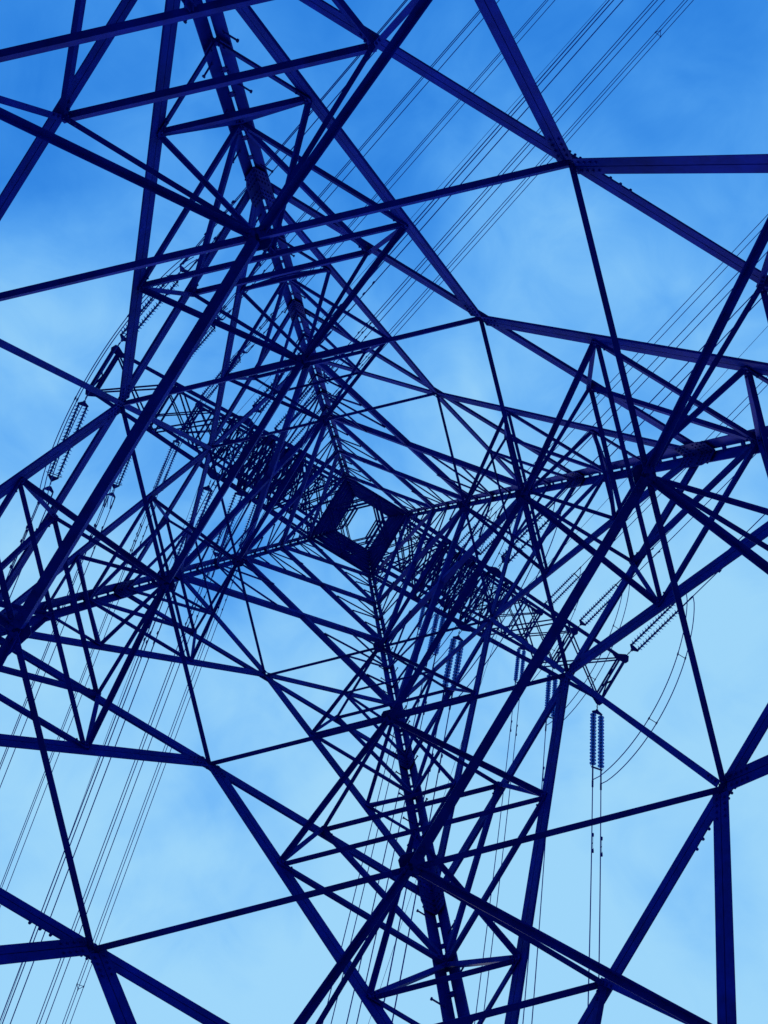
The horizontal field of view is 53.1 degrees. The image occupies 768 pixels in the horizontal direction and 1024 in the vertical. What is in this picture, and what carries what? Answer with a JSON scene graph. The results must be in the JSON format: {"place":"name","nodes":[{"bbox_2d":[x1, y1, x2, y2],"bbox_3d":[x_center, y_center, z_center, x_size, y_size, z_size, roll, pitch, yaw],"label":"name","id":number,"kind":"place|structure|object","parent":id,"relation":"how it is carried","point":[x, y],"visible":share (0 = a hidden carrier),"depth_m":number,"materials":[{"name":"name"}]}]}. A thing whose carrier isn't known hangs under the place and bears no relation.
{"place":"outdoors","nodes":[
{"label":"outdoors","id":0,"kind":"place"},
{"bbox_2d":[0,0,767,1023],"label":"sky","id":1,"kind":"structure","parent":0,"point":[702,88],"materials":[{"name":"blue"}]},
{"bbox_3d":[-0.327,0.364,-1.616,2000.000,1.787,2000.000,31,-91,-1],"label":"ground","id":2,"kind":"structure","parent":0,"visible":0},
{"bbox_2d":[0,0,767,1023],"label":"transmission tower","id":3,"kind":"structure","parent":2,"relation":"on","point":[36,612],"depth_m":12.13,"materials":[{"name":"metal"}]},
{"bbox_2d":[42,395,88,493],"bbox_3d":[-14.161,-3.100,34.267,0.746,0.573,4.705,19,-98,-1],"label":"insulator string","id":4,"kind":"object","parent":3,"relation":"attached to","point":[86,406],"visible":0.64,"depth_m":34.33,"materials":[{"name":"ceramic"}]},
{"bbox_2d":[6,491,52,596],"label":"conductor bundle","id":5,"kind":"object","parent":4,"relation":"attached to","point":[22,541],"visible":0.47,"depth_m":33.56,"materials":[{"name":"metal"}]},
{"bbox_2d":[0,436,217,1023],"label":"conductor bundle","id":6,"kind":"object","parent":3,"relation":"attached to","point":[103,743],"visible":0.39,"depth_m":54.04,"materials":[{"name":"metal"}]},
{"bbox_2d":[106,455,131,497],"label":"insulator string","id":7,"kind":"object","parent":3,"relation":"attached to","point":[119,482],"visible":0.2,"depth_m":42.53,"materials":[{"name":"ceramic"}]},
{"bbox_2d":[0,496,114,786],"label":"conductor bundle","id":8,"kind":"object","parent":7,"relation":"attached to","point":[95,525],"visible":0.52,"depth_m":41.30,"materials":[{"name":"metal"}]},
{"bbox_2d":[118,263,188,343],"bbox_3d":[-10.486,-9.231,34.429,0.746,0.573,4.705,42,-85,-1],"label":"insulator string","id":9,"kind":"object","parent":3,"relation":"attached to","point":[152,310],"visible":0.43,"depth_m":34.48,"materials":[{"name":"ceramic"}]},
{"bbox_2d":[181,0,407,270],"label":"conductor bundle","id":10,"kind":"object","parent":9,"relation":"attached to","point":[297,127],"visible":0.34,"depth_m":33.53,"materials":[{"name":"metal"}]},
{"bbox_2d":[40,257,196,502],"bbox_3d":[-11.850,-5.916,32.929,0.668,2.520,12.906,31,-91,-1],"label":"jumper loop","id":11,"kind":"object","parent":10,"relation":"hanging from","point":[100,373],"visible":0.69,"depth_m":32.12,"materials":[{"name":"metal"}]},
{"bbox_2d":[153,440,179,497],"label":"insulator string","id":12,"kind":"object","parent":3,"relation":"attached to","point":[159,477],"visible":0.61,"depth_m":51.34,"materials":[{"name":"ceramic"}]},
{"bbox_2d":[0,503,155,906],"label":"conductor bundle","id":13,"kind":"object","parent":12,"relation":"attached to","point":[131,549],"visible":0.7,"depth_m":48.85,"materials":[{"name":"metal"}]},
{"bbox_2d":[172,480,212,560],"bbox_3d":[-8.584,0.718,34.363,0.746,0.573,4.705,19,-98,-1],"label":"insulator string","id":14,"kind":"object","parent":3,"relation":"attached to","point":[206,488],"visible":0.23,"depth_m":34.58,"materials":[{"name":"ceramic"}]},
{"bbox_2d":[0,581,178,1023],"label":"conductor bundle","id":15,"kind":"object","parent":14,"relation":"attached to","point":[150,632],"visible":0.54,"depth_m":32.68,"materials":[{"name":"metal"}]},
{"bbox_2d":[187,315,223,363],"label":"insulator string","id":16,"kind":"object","parent":3,"relation":"attached to","point":[212,329],"visible":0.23,"depth_m":42.79,"materials":[{"name":"ceramic"}]},
{"bbox_2d":[218,0,498,318],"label":"conductor bundle","id":17,"kind":"object","parent":16,"relation":"attached to","point":[260,265],"visible":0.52,"depth_m":41.54,"materials":[{"name":"metal"}]},
{"bbox_2d":[103,306,229,508],"bbox_3d":[-12.038,-5.853,41.327,0.668,2.520,12.906,31,-91,-1],"label":"jumper loop","id":18,"kind":"object","parent":17,"relation":"hanging from","point":[145,405],"visible":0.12,"depth_m":41.69,"materials":[{"name":"metal"}]},
{"bbox_2d":[200,350,247,400],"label":"insulator string","id":19,"kind":"object","parent":3,"relation":"attached to","point":[238,361],"visible":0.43,"depth_m":51.49,"materials":[{"name":"ceramic"}]},
{"bbox_2d":[244,0,554,351],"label":"conductor bundle","id":20,"kind":"object","parent":19,"relation":"attached to","point":[261,327],"visible":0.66,"depth_m":49.78,"materials":[{"name":"metal"}]},
{"bbox_2d":[152,343,252,504],"bbox_3d":[-12.230,-5.788,49.924,0.668,2.520,12.906,31,-91,-1],"label":"jumper loop","id":21,"kind":"object","parent":20,"relation":"hanging from","point":[191,425],"visible":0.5,"depth_m":49.22,"materials":[{"name":"metal"}]},
{"bbox_2d":[211,487,242,564],"bbox_3d":[-8.751,0.747,42.762,0.746,0.573,4.705,19,-98,-1],"label":"insulator string","id":22,"kind":"object","parent":3,"relation":"attached to","point":[230,506],"visible":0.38,"depth_m":42.84,"materials":[{"name":"ceramic"}]},
{"bbox_2d":[36,565,214,1023],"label":"conductor bundle","id":23,"kind":"object","parent":22,"relation":"attached to","point":[118,812],"visible":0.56,"depth_m":40.61,"materials":[{"name":"metal"}]},
{"bbox_2d":[238,504,255,551],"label":"insulator string","id":24,"kind":"object","parent":3,"relation":"attached to","point":[246,526],"visible":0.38,"depth_m":51.40,"materials":[{"name":"ceramic"}]},
{"bbox_2d":[62,566,237,1023],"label":"conductor bundle","id":25,"kind":"object","parent":24,"relation":"attached to","point":[77,984],"visible":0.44,"depth_m":48.70,"materials":[{"name":"metal"}]},
{"bbox_2d":[251,342,321,415],"bbox_3d":[-4.526,-6.044,34.539,0.746,0.573,4.705,42,-85,-1],"label":"insulator string","id":26,"kind":"object","parent":3,"relation":"attached to","point":[257,401],"visible":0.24,"depth_m":34.71,"materials":[{"name":"ceramic"}]},
{"bbox_2d":[322,0,622,342],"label":"conductor bundle","id":27,"kind":"object","parent":26,"relation":"attached to","point":[373,282],"visible":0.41,"depth_m":33.39,"materials":[{"name":"metal"}]},
{"bbox_2d":[173,331,330,588],"bbox_3d":[-6.081,-2.413,33.032,0.668,2.520,13.644,31,-91,-1],"label":"jumper loop","id":28,"kind":"object","parent":27,"relation":"hanging from","point":[229,463],"visible":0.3,"depth_m":32.08,"materials":[{"name":"metal"}]},
{"bbox_2d":[274,372,330,434],"bbox_3d":[-4.734,-5.947,42.936,0.746,0.573,4.705,42,-85,-1],"label":"insulator string","id":29,"kind":"object","parent":3,"relation":"attached to","point":[284,417],"visible":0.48,"depth_m":42.96,"materials":[{"name":"ceramic"}]},
{"bbox_2d":[331,0,664,371],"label":"conductor bundle","id":30,"kind":"object","parent":29,"relation":"attached to","point":[370,323],"visible":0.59,"depth_m":41.54,"materials":[{"name":"metal"}]},
{"bbox_2d":[205,366,337,576],"bbox_3d":[-6.268,-2.350,41.429,0.668,2.520,13.564,31,-91,-1],"label":"jumper loop","id":31,"kind":"object","parent":30,"relation":"hanging from","point":[263,473],"visible":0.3,"depth_m":40.94,"materials":[{"name":"metal"}]},
{"bbox_2d":[290,399,333,444],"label":"insulator string","id":32,"kind":"object","parent":3,"relation":"attached to","point":[303,428],"visible":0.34,"depth_m":51.63,"materials":[{"name":"ceramic"}]},
{"bbox_2d":[331,0,693,397],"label":"conductor bundle","id":33,"kind":"object","parent":32,"relation":"attached to","point":[660,35],"visible":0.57,"depth_m":49.71,"materials":[{"name":"metal"}]},
{"bbox_2d":[241,391,341,543],"bbox_3d":[-6.460,-2.286,50.027,0.668,2.520,13.484,31,-91,-1],"label":"jumper loop","id":34,"kind":"object","parent":33,"relation":"hanging from","point":[286,467],"visible":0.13,"depth_m":49.42,"materials":[{"name":"metal"}]},
{"bbox_2d":[219,3,603,433],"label":"earth wire","id":35,"kind":"object","parent":3,"relation":"attached to","point":[446,178],"visible":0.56,"depth_m":54.83,"materials":[{"name":"metal"}]},
{"bbox_2d":[417,606,425,629],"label":"insulator string","id":36,"kind":"object","parent":3,"relation":"attached to","point":[423,608],"visible":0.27,"depth_m":50.36,"materials":[{"name":"ceramic"}]},
{"bbox_2d":[322,629,418,1023],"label":"conductor bundle","id":37,"kind":"object","parent":36,"relation":"attached to","point":[362,863],"visible":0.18,"depth_m":38.21,"materials":[{"name":"metal"}]},
{"bbox_2d":[427,609,445,655],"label":"insulator string","id":38,"kind":"object","parent":3,"relation":"attached to","point":[435,623],"visible":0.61,"depth_m":42.26,"materials":[{"name":"ceramic"}]},
{"bbox_2d":[346,655,435,1023],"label":"conductor bundle","id":39,"kind":"object","parent":38,"relation":"attached to","point":[390,868],"visible":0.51,"depth_m":32.25,"materials":[{"name":"metal"}]},
{"bbox_2d":[368,612,504,1023],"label":"earth wire","id":40,"kind":"object","parent":3,"relation":"attached to","point":[443,796],"visible":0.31,"depth_m":55.16,"materials":[{"name":"metal"}]},
{"bbox_2d":[442,631,462,688],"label":"insulator string","id":41,"kind":"object","parent":3,"relation":"attached to","point":[454,639],"visible":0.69,"depth_m":33.63,"materials":[{"name":"ceramic"}]},
{"bbox_2d":[384,693,452,1021],"bbox_3d":[-1.439,20.203,20.232,0.462,24.285,27.037,19,-91,-1],"label":"conductor bundle","id":42,"kind":"object","parent":41,"relation":"hanging from","point":[441,757],"visible":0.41,"depth_m":26.15,"materials":[{"name":"metal"}]},
{"bbox_2d":[455,514,490,550],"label":"insulator string","id":43,"kind":"object","parent":3,"relation":"attached to","point":[464,537],"visible":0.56,"depth_m":51.75,"materials":[{"name":"ceramic"}]},
{"bbox_2d":[488,214,767,517],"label":"conductor bundle","id":44,"kind":"object","parent":43,"relation":"attached to","point":[653,336],"visible":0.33,"depth_m":48.91,"materials":[{"name":"metal"}]},
{"bbox_2d":[417,509,496,635],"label":"jumper loop","id":45,"kind":"object","parent":44,"relation":"hanging from","point":[469,571],"visible":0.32,"depth_m":48.61,"materials":[{"name":"metal"}]},
{"bbox_2d":[474,517,515,555],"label":"insulator string","id":46,"kind":"object","parent":3,"relation":"attached to","point":[479,553],"visible":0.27,"depth_m":43.23,"materials":[{"name":"ceramic"}]},
{"bbox_2d":[516,252,766,516],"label":"conductor bundle","id":47,"kind":"object","parent":46,"relation":"attached to","point":[666,358],"visible":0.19,"depth_m":40.95,"materials":[{"name":"metal"}]},
{"bbox_2d":[429,511,522,663],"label":"jumper loop","id":48,"kind":"object","parent":47,"relation":"hanging from","point":[475,596],"visible":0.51,"depth_m":39.88,"materials":[{"name":"metal"}]},
{"bbox_2d":[514,647,525,682],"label":"insulator string","id":49,"kind":"object","parent":3,"relation":"attached to","point":[517,661],"visible":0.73,"depth_m":50.68,"materials":[{"name":"ceramic"}]},
{"bbox_2d":[474,682,519,1023],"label":"conductor bundle","id":50,"kind":"object","parent":49,"relation":"attached to","point":[495,858],"visible":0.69,"depth_m":41.41,"materials":[{"name":"metal"}]},
{"bbox_2d":[498,515,548,566],"bbox_3d":[6.306,1.295,34.775,0.654,0.284,3.345,42,-81,-1],"label":"insulator string","id":51,"kind":"object","parent":3,"relation":"attached to","point":[522,546],"visible":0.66,"depth_m":34.75,"materials":[{"name":"ceramic"}]},
{"bbox_2d":[548,294,761,512],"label":"conductor bundle","id":52,"kind":"object","parent":51,"relation":"attached to","point":[659,392],"visible":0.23,"depth_m":33.34,"materials":[{"name":"metal"}]},
{"bbox_2d":[442,502,561,699],"bbox_3d":[5.293,3.826,32.695,0.567,3.269,9.876,32,-91,-1],"label":"jumper loop","id":53,"kind":"object","parent":52,"relation":"hanging from","point":[505,633],"visible":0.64,"depth_m":31.26,"materials":[{"name":"metal"}]},
{"bbox_2d":[545,668,557,718],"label":"insulator string","id":54,"kind":"object","parent":3,"relation":"attached to","point":[548,690],"visible":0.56,"depth_m":42.31,"materials":[{"name":"ceramic"}]},
{"bbox_2d":[522,719,552,1023],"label":"conductor bundle","id":55,"kind":"object","parent":54,"relation":"attached to","point":[541,896],"visible":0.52,"depth_m":33.66,"materials":[{"name":"metal"}]},
{"bbox_2d":[543,573,578,609],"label":"insulator string","id":56,"kind":"object","parent":3,"relation":"attached to","point":[561,594],"visible":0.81,"depth_m":51.77,"materials":[{"name":"glass"}]},
{"bbox_2d":[575,376,767,575],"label":"conductor bundle","id":57,"kind":"object","parent":56,"relation":"attached to","point":[684,469],"visible":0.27,"depth_m":50.07,"materials":[{"name":"metal"}]},
{"bbox_2d":[532,567,580,680],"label":"jumper loop","id":58,"kind":"object","parent":57,"relation":"hanging from","point":[565,630],"visible":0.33,"depth_m":48.44,"materials":[{"name":"metal"}]},
{"bbox_2d":[589,705,603,769],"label":"insulator string","id":59,"kind":"object","parent":3,"relation":"attached to","point":[593,721],"visible":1,"depth_m":33.72,"materials":[{"name":"glass"}]},
{"bbox_2d":[587,767,602,1006],"bbox_3d":[4.874,23.581,20.348,0.462,24.285,27.037,19,-91,-1],"label":"conductor bundle","id":60,"kind":"object","parent":59,"relation":"hanging from","point":[592,848],"visible":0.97,"depth_m":29.61,"materials":[{"name":"metal"}]},
{"bbox_2d":[579,584,617,625],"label":"insulator string","id":61,"kind":"object","parent":3,"relation":"attached to","point":[581,619],"visible":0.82,"depth_m":43.25,"materials":[{"name":"glass"}]},
{"bbox_2d":[616,454,755,584],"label":"conductor bundle","id":62,"kind":"object","parent":61,"relation":"attached to","point":[675,534],"visible":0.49,"depth_m":42.33,"materials":[{"name":"metal"}]},
{"bbox_2d":[546,585,629,725],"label":"jumper loop","id":63,"kind":"object","parent":62,"relation":"hanging from","point":[599,657],"visible":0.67,"depth_m":39.83,"materials":[{"name":"metal"}]},
{"bbox_2d":[527,326,767,585],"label":"earth wire","id":64,"kind":"object","parent":3,"relation":"attached to","point":[690,409],"visible":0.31,"depth_m":55.46,"materials":[{"name":"metal"}]},
{"bbox_2d":[627,602,677,654],"bbox_3d":[12.216,5.337,34.877,0.654,0.284,3.345,42,-81,-1],"label":"insulator string","id":65,"kind":"object","parent":3,"relation":"attached to","point":[633,647],"visible":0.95,"depth_m":34.84,"materials":[{"name":"glass"}]},
{"bbox_2d":[683,515,763,605],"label":"conductor bundle","id":66,"kind":"object","parent":65,"relation":"attached to","point":[690,598],"visible":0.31,"depth_m":34.36,"materials":[{"name":"metal"}]},
{"bbox_2d":[593,594,694,783],"bbox_3d":[11.404,7.536,32.803,0.567,3.269,9.101,32,-91,-1],"label":"jumper loop","id":67,"kind":"object","parent":66,"relation":"hanging from","point":[658,700],"visible":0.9,"depth_m":31.53,"materials":[{"name":"metal"}]}
]}

